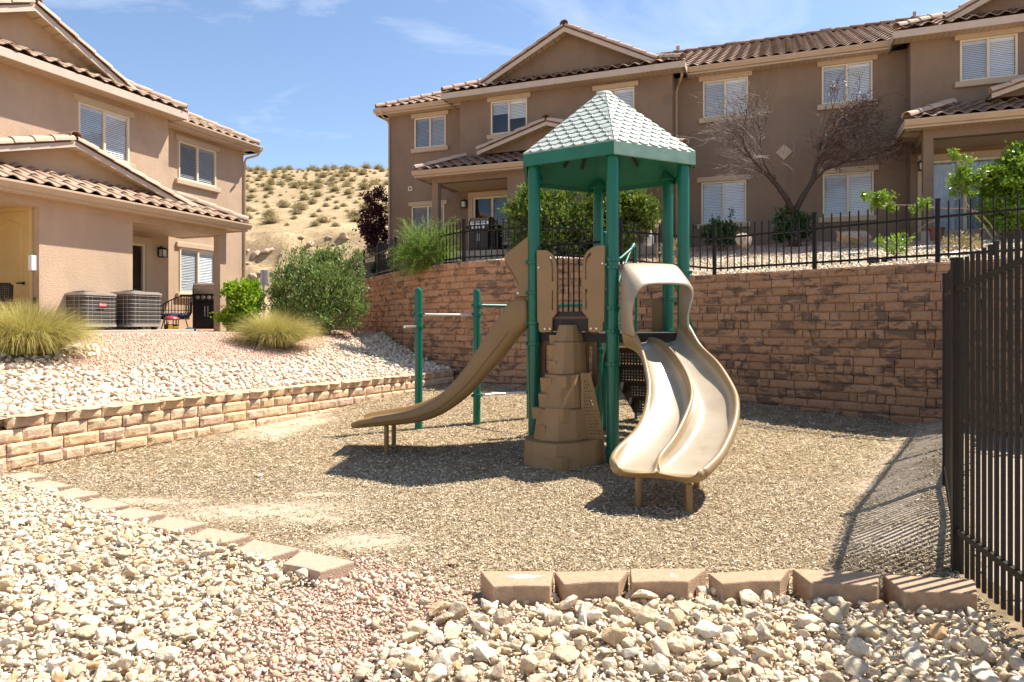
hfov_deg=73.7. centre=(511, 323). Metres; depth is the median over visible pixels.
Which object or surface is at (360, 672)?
limestone rock
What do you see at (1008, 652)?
limestone rock
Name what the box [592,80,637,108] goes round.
window
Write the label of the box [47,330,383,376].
slope red gravel
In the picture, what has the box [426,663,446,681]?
limestone rock
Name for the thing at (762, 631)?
limestone rock
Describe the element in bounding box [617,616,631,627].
limestone rock
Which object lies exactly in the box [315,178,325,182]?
desert scrub
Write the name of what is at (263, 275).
utility cabinet
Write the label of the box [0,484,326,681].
limestone fines
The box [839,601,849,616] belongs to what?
limestone rock
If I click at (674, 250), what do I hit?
plant
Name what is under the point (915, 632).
limestone rock
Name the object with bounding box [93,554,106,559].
limestone rock
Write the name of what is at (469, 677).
limestone rock
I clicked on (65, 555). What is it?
limestone rock
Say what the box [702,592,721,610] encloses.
limestone rock
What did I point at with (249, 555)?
limestone rock
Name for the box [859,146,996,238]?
leaning sapling
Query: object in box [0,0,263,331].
apartment house
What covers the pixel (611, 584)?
edging block
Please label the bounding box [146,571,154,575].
limestone rock
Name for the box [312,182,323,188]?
desert scrub
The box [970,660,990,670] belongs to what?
limestone rock
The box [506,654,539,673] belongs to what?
limestone rock
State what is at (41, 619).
limestone rock
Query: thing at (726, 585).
edging block
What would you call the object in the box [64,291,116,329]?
air conditioner
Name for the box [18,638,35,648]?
limestone rock
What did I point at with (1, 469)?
wall block
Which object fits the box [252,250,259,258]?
ledge rock
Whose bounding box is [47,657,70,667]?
limestone rock
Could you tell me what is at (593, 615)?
limestone rock
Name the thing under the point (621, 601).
limestone rock
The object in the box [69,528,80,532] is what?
limestone rock
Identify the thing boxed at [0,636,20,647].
limestone rock
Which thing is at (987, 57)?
window
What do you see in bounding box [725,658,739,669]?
limestone rock
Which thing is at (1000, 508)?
walkway
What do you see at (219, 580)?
limestone rock
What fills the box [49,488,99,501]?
paver
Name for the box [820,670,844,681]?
limestone rock
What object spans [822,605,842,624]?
limestone rock
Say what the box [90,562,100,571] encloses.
limestone rock
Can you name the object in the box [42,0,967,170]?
sky
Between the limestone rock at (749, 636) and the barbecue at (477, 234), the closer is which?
the limestone rock at (749, 636)
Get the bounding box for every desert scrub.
[246,192,256,198]
[247,187,257,191]
[258,213,283,223]
[260,207,280,217]
[261,184,276,189]
[265,178,277,184]
[269,173,278,177]
[272,178,288,185]
[275,199,290,207]
[281,165,296,169]
[285,175,296,180]
[287,180,301,187]
[288,207,303,214]
[289,200,307,209]
[297,192,311,199]
[299,184,311,188]
[306,197,317,203]
[308,219,320,225]
[311,188,321,196]
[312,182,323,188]
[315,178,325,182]
[315,214,336,222]
[316,170,328,176]
[321,164,329,170]
[325,174,337,180]
[326,183,340,190]
[330,221,340,226]
[337,167,346,173]
[340,182,352,186]
[342,208,361,217]
[343,187,354,193]
[347,212,359,221]
[355,168,366,174]
[357,161,372,168]
[358,180,373,188]
[358,201,368,210]
[371,162,384,169]
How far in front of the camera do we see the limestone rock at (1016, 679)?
2.66 m
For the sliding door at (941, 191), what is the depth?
16.13 m
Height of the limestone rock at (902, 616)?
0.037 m
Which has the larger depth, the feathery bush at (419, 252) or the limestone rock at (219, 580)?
the feathery bush at (419, 252)
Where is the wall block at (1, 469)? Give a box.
[0,461,3,477]
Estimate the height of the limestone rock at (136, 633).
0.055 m
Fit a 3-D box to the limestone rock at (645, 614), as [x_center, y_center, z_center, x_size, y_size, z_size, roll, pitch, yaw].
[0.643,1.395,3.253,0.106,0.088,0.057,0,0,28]
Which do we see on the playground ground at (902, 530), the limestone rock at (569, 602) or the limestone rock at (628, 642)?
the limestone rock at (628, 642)
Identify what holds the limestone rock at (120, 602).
on the limestone gravel at (703, 674)
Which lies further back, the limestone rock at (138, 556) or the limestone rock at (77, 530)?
the limestone rock at (77, 530)
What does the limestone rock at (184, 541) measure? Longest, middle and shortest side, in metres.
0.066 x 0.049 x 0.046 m
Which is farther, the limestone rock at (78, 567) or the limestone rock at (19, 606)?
the limestone rock at (78, 567)
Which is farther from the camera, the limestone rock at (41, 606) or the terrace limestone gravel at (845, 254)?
the terrace limestone gravel at (845, 254)
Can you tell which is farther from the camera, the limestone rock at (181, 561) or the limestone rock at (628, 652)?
the limestone rock at (181, 561)
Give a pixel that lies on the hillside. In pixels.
(277, 237)
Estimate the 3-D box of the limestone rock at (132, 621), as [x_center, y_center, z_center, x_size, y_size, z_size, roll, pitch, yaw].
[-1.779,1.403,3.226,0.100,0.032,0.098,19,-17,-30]
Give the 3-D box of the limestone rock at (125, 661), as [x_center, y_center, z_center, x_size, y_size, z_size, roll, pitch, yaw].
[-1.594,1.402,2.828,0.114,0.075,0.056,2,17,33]
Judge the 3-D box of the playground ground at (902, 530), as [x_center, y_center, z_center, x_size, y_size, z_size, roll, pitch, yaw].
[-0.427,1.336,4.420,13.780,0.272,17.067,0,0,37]
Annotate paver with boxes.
[5,471,45,483]
[24,480,70,490]
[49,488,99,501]
[80,497,129,514]
[107,507,164,522]
[148,517,205,535]
[187,528,249,547]
[232,540,298,565]
[283,551,353,584]
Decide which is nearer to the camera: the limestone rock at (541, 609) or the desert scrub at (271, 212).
the limestone rock at (541, 609)
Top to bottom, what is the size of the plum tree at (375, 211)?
3.064 m
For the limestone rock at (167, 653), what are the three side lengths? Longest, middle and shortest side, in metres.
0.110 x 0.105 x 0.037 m
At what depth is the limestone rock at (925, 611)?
3.31 m
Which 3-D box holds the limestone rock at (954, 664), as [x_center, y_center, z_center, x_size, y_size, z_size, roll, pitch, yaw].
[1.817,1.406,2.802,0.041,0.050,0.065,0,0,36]
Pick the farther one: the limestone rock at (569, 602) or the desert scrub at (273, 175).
the desert scrub at (273, 175)
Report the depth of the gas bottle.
16.12 m
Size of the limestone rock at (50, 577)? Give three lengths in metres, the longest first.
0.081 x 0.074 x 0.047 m
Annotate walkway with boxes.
[964,434,1021,608]
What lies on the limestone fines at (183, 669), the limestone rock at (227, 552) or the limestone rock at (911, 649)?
the limestone rock at (227, 552)
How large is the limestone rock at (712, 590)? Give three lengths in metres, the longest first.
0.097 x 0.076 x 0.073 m
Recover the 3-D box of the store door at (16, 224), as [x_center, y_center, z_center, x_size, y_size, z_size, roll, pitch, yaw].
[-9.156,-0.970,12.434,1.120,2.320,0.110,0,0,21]
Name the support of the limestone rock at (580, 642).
on the playground ground at (902, 530)
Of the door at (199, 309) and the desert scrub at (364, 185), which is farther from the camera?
the desert scrub at (364, 185)
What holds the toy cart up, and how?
on the apartment house
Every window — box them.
[73,93,135,168]
[175,134,220,192]
[176,241,213,298]
[408,200,447,242]
[411,110,448,153]
[487,92,530,139]
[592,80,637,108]
[697,174,750,228]
[699,70,751,123]
[817,54,877,110]
[818,165,878,222]
[954,26,1023,88]
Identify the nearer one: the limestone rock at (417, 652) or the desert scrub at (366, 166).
the limestone rock at (417, 652)
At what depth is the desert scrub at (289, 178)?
64.84 m
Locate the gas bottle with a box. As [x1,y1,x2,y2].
[643,231,653,245]
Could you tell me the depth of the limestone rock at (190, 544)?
4.33 m
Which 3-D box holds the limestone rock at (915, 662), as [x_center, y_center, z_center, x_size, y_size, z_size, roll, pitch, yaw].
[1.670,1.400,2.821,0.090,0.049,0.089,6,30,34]
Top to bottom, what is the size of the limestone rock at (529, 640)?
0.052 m
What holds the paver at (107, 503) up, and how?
on the playground ground at (902, 530)
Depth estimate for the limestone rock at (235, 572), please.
3.84 m
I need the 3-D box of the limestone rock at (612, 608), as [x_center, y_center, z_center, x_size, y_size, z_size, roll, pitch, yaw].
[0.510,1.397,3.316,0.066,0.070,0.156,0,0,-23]
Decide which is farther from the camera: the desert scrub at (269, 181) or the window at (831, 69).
the desert scrub at (269, 181)
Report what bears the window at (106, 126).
in the apartment house
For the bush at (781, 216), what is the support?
on the terrace at (368, 277)
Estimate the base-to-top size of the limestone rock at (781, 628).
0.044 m
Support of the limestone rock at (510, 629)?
on the limestone fines at (928, 650)
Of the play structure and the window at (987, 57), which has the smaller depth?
the play structure
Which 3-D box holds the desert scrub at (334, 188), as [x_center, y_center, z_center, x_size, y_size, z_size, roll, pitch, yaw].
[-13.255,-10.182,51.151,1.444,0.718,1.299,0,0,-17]
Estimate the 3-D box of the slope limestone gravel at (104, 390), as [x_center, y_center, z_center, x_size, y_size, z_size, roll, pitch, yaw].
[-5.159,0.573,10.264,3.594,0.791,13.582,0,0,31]
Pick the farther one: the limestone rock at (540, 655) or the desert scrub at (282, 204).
the desert scrub at (282, 204)
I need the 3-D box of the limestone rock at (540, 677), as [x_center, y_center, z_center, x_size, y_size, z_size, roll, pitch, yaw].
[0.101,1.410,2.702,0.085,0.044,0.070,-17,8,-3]
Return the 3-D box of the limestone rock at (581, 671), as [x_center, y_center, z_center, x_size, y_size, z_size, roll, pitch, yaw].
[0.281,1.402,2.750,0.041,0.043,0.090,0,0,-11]
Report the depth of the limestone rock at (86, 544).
4.34 m
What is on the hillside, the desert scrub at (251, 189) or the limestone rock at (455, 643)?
the desert scrub at (251, 189)
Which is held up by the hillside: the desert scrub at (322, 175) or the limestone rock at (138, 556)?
the desert scrub at (322, 175)
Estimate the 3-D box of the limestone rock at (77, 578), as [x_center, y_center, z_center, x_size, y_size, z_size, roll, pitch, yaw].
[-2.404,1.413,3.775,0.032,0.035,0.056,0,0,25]
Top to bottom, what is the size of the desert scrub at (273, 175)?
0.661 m
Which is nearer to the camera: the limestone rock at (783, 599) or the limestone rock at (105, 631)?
the limestone rock at (105, 631)
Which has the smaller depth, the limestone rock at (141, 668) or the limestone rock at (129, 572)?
the limestone rock at (141, 668)
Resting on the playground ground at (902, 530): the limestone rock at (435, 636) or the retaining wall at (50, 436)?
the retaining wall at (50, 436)
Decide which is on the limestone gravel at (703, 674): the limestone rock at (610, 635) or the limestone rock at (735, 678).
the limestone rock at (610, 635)
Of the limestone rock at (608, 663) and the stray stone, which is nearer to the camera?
the limestone rock at (608, 663)
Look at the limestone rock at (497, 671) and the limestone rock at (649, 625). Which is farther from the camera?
the limestone rock at (649, 625)
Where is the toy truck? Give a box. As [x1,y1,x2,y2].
[168,325,178,328]
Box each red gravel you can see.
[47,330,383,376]
[153,540,536,681]
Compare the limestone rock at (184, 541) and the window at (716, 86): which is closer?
the limestone rock at (184, 541)
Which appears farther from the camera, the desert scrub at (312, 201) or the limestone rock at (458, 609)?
the desert scrub at (312, 201)
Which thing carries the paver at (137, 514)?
on the playground ground at (902, 530)
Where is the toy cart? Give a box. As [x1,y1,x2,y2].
[163,316,179,328]
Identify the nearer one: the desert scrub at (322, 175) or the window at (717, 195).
the window at (717, 195)
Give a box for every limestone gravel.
[0,331,450,414]
[0,475,1023,681]
[491,239,1021,275]
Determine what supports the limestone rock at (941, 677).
on the limestone gravel at (703, 674)
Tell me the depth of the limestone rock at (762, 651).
2.88 m
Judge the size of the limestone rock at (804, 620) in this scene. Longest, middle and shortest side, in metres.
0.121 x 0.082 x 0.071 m
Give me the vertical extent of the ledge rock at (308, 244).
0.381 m
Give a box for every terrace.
[0,330,456,419]
[343,239,1014,278]
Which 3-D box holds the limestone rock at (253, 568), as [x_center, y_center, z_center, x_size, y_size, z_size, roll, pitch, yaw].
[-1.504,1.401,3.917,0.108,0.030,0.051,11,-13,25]
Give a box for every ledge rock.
[249,273,256,278]
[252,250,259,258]
[260,247,274,252]
[306,241,314,246]
[339,232,348,238]
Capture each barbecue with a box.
[180,283,233,330]
[466,217,501,250]
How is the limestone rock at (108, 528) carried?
on the limestone gravel at (703, 674)
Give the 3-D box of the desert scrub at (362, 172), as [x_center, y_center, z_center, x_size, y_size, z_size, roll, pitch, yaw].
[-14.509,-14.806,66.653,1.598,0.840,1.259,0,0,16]
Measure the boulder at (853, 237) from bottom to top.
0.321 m
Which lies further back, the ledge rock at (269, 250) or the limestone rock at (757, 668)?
the ledge rock at (269, 250)
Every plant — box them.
[658,238,676,263]
[874,232,915,256]
[934,227,985,251]
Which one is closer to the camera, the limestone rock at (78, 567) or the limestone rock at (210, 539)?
the limestone rock at (78, 567)
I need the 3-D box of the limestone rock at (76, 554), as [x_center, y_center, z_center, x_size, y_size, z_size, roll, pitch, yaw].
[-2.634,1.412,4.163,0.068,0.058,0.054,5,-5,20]
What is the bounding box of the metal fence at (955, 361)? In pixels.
[942,226,1023,627]
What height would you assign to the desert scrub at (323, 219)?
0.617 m
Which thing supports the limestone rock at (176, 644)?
on the playground ground at (902, 530)
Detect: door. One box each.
[0,207,32,317]
[133,236,151,328]
[193,303,206,325]
[207,304,213,325]
[468,190,506,250]
[470,232,477,247]
[479,231,487,247]
[917,149,1009,232]
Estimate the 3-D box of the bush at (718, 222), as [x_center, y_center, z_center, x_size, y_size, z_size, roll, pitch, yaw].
[5.147,-2.373,16.864,0.921,1.056,1.113,0,0,42]
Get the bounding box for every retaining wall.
[0,369,453,471]
[333,258,1021,439]
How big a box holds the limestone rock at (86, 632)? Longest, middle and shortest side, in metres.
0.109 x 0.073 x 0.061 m
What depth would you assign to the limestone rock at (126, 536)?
4.49 m
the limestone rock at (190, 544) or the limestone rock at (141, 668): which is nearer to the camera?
the limestone rock at (141, 668)
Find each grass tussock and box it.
[0,297,117,356]
[220,307,330,348]
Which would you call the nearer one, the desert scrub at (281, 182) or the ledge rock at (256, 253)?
the ledge rock at (256, 253)
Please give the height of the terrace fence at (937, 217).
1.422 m
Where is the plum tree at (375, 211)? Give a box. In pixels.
[352,185,390,260]
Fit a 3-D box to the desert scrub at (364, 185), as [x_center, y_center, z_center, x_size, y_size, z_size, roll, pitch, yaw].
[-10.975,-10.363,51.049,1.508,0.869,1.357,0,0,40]
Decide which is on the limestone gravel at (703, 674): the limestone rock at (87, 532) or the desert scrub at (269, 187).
the limestone rock at (87, 532)
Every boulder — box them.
[735,232,756,254]
[836,231,871,244]
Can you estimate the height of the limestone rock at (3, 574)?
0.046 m
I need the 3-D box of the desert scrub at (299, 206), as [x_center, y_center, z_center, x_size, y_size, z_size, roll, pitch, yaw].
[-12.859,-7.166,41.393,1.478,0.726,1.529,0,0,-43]
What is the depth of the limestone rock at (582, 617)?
3.25 m
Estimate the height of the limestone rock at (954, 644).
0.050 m
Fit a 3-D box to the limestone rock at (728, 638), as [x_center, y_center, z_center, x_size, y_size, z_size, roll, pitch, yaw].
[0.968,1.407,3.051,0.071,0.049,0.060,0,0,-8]
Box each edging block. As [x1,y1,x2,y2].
[480,571,552,608]
[555,570,627,603]
[630,569,705,603]
[709,569,788,606]
[793,569,879,610]
[883,574,976,618]
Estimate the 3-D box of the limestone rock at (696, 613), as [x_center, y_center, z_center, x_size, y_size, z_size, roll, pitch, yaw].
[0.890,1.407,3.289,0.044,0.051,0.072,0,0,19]
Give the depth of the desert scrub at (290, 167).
77.80 m
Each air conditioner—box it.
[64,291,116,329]
[111,290,161,329]
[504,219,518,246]
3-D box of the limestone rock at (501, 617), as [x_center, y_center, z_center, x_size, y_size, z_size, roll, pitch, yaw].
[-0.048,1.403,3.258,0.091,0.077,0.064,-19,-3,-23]
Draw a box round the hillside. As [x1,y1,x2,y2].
[243,167,387,329]
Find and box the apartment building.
[373,0,1023,263]
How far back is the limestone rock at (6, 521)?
4.85 m
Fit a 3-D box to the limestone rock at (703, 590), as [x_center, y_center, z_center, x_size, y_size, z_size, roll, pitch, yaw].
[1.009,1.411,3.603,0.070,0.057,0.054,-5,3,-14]
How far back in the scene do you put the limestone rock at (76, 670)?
2.77 m
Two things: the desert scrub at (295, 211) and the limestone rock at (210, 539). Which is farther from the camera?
the desert scrub at (295, 211)
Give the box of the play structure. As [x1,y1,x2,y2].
[351,90,739,513]
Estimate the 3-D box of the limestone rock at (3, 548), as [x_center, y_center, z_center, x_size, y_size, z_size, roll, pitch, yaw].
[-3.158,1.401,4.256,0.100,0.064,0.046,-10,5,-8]
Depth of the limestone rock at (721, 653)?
2.88 m
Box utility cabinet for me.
[260,270,267,317]
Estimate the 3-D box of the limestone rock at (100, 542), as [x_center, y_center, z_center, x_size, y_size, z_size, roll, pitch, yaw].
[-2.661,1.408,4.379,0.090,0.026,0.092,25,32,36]
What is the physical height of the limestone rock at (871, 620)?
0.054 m
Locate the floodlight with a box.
[868,257,879,264]
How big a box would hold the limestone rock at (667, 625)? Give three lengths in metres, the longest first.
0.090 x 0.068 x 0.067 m
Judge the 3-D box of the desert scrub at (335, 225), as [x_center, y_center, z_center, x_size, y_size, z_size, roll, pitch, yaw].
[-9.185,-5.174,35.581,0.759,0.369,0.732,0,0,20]
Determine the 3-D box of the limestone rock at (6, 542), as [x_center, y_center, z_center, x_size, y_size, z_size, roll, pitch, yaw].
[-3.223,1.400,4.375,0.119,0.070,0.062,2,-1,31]
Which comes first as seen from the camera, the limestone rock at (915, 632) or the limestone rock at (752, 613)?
the limestone rock at (915, 632)
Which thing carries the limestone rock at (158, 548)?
on the limestone gravel at (703, 674)
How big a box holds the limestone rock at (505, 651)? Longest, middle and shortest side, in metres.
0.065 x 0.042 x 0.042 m
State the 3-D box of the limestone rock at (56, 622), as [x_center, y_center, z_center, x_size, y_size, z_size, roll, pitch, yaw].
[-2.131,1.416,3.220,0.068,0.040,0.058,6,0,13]
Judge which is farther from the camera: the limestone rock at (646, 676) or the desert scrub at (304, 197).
the desert scrub at (304, 197)
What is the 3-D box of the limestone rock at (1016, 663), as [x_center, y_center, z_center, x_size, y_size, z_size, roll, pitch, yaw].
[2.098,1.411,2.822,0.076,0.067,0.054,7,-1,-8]
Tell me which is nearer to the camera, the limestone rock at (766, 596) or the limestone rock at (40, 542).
the limestone rock at (766, 596)
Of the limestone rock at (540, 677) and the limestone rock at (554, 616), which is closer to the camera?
the limestone rock at (540, 677)
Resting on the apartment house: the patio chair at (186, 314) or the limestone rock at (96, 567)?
the patio chair at (186, 314)
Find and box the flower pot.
[928,227,944,240]
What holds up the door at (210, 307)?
in the barbecue at (202, 294)
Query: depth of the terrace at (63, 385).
10.73 m
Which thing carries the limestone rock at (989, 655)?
on the limestone gravel at (703, 674)
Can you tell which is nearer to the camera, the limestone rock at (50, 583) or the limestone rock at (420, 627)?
the limestone rock at (420, 627)
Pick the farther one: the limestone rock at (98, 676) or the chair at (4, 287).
the chair at (4, 287)
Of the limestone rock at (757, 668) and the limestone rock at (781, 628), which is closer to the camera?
the limestone rock at (757, 668)
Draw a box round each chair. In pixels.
[0,283,18,315]
[160,295,192,328]
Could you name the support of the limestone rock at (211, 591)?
on the limestone gravel at (703, 674)
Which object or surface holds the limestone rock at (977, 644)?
on the playground ground at (902, 530)
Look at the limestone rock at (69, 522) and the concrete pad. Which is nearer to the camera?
the limestone rock at (69, 522)
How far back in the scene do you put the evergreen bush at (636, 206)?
15.56 m
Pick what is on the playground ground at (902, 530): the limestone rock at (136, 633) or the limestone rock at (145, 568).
the limestone rock at (145, 568)
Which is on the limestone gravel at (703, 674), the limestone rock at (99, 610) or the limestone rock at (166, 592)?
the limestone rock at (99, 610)
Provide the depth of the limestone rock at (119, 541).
4.39 m
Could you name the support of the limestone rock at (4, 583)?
on the playground ground at (902, 530)
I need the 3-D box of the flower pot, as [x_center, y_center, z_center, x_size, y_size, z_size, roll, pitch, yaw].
[9.265,-1.928,14.900,0.320,0.330,0.320,0,0,0]
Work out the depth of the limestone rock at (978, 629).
3.13 m
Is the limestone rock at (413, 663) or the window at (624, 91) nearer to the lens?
the limestone rock at (413, 663)
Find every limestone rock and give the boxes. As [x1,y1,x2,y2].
[0,546,10,553]
[0,572,6,578]
[0,579,11,590]
[0,599,15,607]
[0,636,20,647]
[1,538,17,546]
[2,519,10,524]
[10,519,18,530]
[12,602,24,610]
[13,542,30,551]
[14,530,27,538]
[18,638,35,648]
[19,519,26,523]
[24,560,34,566]
[25,517,38,524]
[32,563,45,572]
[34,554,47,561]
[34,615,47,624]
[36,539,44,546]
[36,594,51,604]
[36,601,49,610]
[37,625,43,632]
[46,575,59,580]
[46,576,57,587]
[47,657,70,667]
[50,672,65,681]
[51,528,65,533]
[52,618,67,627]
[53,579,67,589]
[54,604,74,613]
[59,552,73,558]
[64,518,74,527]
[66,541,76,551]
[67,560,76,566]
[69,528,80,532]
[69,663,84,676]
[71,562,86,572]
[71,624,97,639]
[73,575,82,581]
[74,552,85,557]
[74,599,86,607]
[75,537,84,542]
[75,545,84,551]
[78,525,88,531]
[78,541,90,547]
[82,528,92,535]
[82,590,96,596]
[84,615,102,624]
[88,573,98,580]
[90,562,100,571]
[90,650,99,656]
[92,668,103,681]
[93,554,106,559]
[95,537,105,548]
[95,606,104,614]
[95,626,113,640]
[100,532,112,540]
[101,556,109,564]
[102,526,112,531]
[103,672,119,680]
[104,578,110,586]
[106,558,117,567]
[107,633,115,643]
[113,580,121,585]
[113,598,126,609]
[115,538,125,545]
[116,550,130,557]
[116,614,132,624]
[116,654,136,669]
[120,533,129,540]
[122,567,139,577]
[124,618,141,625]
[126,627,143,640]
[129,558,147,567]
[133,553,145,560]
[135,637,151,652]
[136,664,145,673]
[138,521,146,526]
[139,534,154,541]
[141,565,153,574]
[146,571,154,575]
[154,546,163,550]
[154,642,180,660]
[157,556,166,562]
[159,588,171,597]
[161,611,170,618]
[165,571,177,578]
[169,535,177,539]
[170,627,184,640]
[171,641,180,647]
[174,557,187,565]
[181,538,187,545]
[182,564,196,570]
[186,541,201,548]
[186,605,197,613]
[191,638,204,649]
[198,620,217,632]
[200,548,215,556]
[205,536,214,542]
[206,586,219,596]
[212,546,225,552]
[212,577,222,585]
[217,537,229,546]
[223,549,229,555]
[226,561,235,567]
[227,543,235,547]
[228,569,238,575]
[232,603,244,615]
[238,598,246,605]
[245,552,253,558]
[246,565,258,572]
[262,586,271,593]
[266,572,278,578]
[273,577,287,585]
[295,568,307,578]
[355,667,368,677]
[387,647,403,657]
[397,651,421,671]
[400,632,419,641]
[405,643,425,658]
[407,619,428,634]
[426,630,443,643]
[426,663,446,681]
[429,601,451,616]
[430,645,459,661]
[430,653,452,676]
[434,601,467,619]
[435,612,454,621]
[444,621,458,639]
[447,639,462,651]
[456,665,477,680]
[460,673,476,681]
[469,612,489,622]
[471,641,498,664]
[474,621,488,634]
[480,598,493,610]
[487,642,500,649]
[491,661,504,678]
[493,609,511,626]
[501,647,511,654]
[504,624,516,634]
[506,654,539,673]
[515,603,520,612]
[524,629,534,645]
[527,627,548,641]
[528,673,547,681]
[531,651,547,660]
[535,604,548,616]
[537,658,548,667]
[547,611,562,624]
[548,632,566,646]
[550,645,576,662]
[558,595,577,609]
[569,625,592,633]
[574,600,583,605]
[574,635,586,649]
[576,663,588,679]
[578,608,586,625]
[579,602,592,614]
[586,609,602,624]
[597,647,616,653]
[601,657,616,669]
[602,627,629,647]
[606,602,629,615]
[615,597,629,606]
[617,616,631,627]
[621,636,636,647]
[621,648,638,657]
[624,602,641,614]
[627,589,657,598]
[630,653,669,677]
[635,605,658,625]
[642,671,649,680]
[644,622,654,631]
[646,599,658,608]
[652,639,670,657]
[657,618,675,633]
[665,638,685,654]
[667,609,685,624]
[669,600,696,610]
[679,633,698,651]
[692,609,700,621]
[695,620,720,638]
[696,586,708,595]
[701,649,728,659]
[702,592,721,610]
[705,650,721,667]
[709,587,715,595]
[720,632,736,644]
[722,625,739,641]
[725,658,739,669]
[726,674,742,681]
[729,645,740,655]
[739,589,767,608]
[741,630,756,641]
[743,610,767,618]
[753,664,763,675]
[754,645,773,657]
[755,622,771,641]
[761,590,772,602]
[775,622,785,636]
[778,595,794,604]
[796,614,824,627]
[798,650,810,664]
[804,623,822,631]
[815,597,829,605]
[817,655,832,666]
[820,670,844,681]
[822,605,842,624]
[827,627,839,640]
[828,596,843,605]
[831,648,849,657]
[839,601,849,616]
[843,656,869,674]
[846,637,871,659]
[854,618,879,637]
[867,614,876,625]
[869,600,886,612]
[873,647,885,655]
[876,625,887,630]
[880,618,898,623]
[894,664,918,678]
[895,612,909,621]
[901,647,921,657]
[904,652,928,671]
[908,641,926,650]
[910,623,922,639]
[916,609,933,614]
[929,622,947,639]
[931,614,949,620]
[936,672,952,681]
[947,639,965,650]
[949,658,960,674]
[966,635,990,655]
[968,624,984,633]
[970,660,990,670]
[971,666,1001,681]
[982,647,996,662]
[1004,647,1020,661]
[1009,655,1023,670]
[1009,676,1023,681]
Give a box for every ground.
[0,384,1023,681]
[0,419,975,550]
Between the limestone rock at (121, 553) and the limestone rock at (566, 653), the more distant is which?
the limestone rock at (121, 553)
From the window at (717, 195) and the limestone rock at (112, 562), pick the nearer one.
the limestone rock at (112, 562)
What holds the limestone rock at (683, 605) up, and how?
on the limestone fines at (928, 650)
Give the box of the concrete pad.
[72,329,193,333]
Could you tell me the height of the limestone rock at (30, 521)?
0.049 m
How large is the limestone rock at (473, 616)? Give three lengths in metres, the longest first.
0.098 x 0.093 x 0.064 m
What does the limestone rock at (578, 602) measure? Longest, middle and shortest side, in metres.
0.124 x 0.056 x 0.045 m
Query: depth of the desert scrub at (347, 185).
53.92 m
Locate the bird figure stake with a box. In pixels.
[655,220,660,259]
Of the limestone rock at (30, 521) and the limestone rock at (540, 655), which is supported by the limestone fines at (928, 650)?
the limestone rock at (540, 655)
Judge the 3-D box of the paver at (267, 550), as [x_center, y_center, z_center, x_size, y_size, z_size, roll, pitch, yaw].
[-1.568,1.475,4.285,0.395,0.120,0.234,0,1,27]
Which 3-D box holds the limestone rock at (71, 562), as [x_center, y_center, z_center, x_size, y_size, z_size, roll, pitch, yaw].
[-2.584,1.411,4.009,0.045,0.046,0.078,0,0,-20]
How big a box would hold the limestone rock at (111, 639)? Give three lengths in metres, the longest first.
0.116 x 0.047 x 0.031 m
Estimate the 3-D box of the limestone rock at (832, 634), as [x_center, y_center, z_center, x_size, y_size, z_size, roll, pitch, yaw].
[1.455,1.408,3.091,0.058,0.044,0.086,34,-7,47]
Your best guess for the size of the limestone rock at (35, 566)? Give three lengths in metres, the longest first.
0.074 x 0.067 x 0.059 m
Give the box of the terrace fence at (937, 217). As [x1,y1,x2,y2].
[342,193,1023,277]
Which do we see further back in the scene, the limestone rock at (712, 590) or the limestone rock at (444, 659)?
the limestone rock at (712, 590)
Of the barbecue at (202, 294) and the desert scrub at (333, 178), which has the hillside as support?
the desert scrub at (333, 178)
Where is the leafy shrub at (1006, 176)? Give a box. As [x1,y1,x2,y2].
[965,139,1023,238]
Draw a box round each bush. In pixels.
[209,276,268,331]
[259,233,376,334]
[369,254,399,275]
[387,213,461,280]
[495,182,661,261]
[694,208,739,249]
[770,205,811,246]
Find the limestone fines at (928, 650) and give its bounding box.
[346,590,1011,681]
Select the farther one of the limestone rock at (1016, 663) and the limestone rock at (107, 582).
the limestone rock at (107, 582)
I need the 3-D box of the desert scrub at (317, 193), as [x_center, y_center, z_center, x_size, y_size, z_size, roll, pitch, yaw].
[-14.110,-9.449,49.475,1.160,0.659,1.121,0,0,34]
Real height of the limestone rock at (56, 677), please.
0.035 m
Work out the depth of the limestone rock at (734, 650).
2.94 m
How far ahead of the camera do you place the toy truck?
14.86 m
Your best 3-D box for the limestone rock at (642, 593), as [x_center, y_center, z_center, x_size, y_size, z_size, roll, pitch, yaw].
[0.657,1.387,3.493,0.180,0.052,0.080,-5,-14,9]
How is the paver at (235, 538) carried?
on the playground ground at (902, 530)
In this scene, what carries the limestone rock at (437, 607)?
on the red gravel at (311, 646)
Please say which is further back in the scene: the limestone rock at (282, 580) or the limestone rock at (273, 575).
the limestone rock at (273, 575)
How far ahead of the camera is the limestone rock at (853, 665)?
2.77 m
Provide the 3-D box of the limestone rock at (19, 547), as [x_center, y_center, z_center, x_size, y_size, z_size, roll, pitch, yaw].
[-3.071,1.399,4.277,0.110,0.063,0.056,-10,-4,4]
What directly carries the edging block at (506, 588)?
on the playground ground at (902, 530)
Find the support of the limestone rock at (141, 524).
on the playground ground at (902, 530)
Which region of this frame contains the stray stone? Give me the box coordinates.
[448,559,458,566]
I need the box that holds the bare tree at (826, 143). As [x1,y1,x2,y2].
[671,70,948,246]
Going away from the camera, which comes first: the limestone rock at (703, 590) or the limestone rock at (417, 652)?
the limestone rock at (417, 652)
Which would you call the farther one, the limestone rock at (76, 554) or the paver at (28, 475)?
the paver at (28, 475)
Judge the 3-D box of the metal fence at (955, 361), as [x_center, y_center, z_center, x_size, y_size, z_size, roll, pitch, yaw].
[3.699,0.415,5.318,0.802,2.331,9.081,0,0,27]
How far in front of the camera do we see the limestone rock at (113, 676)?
2.71 m
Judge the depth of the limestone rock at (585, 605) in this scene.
3.34 m

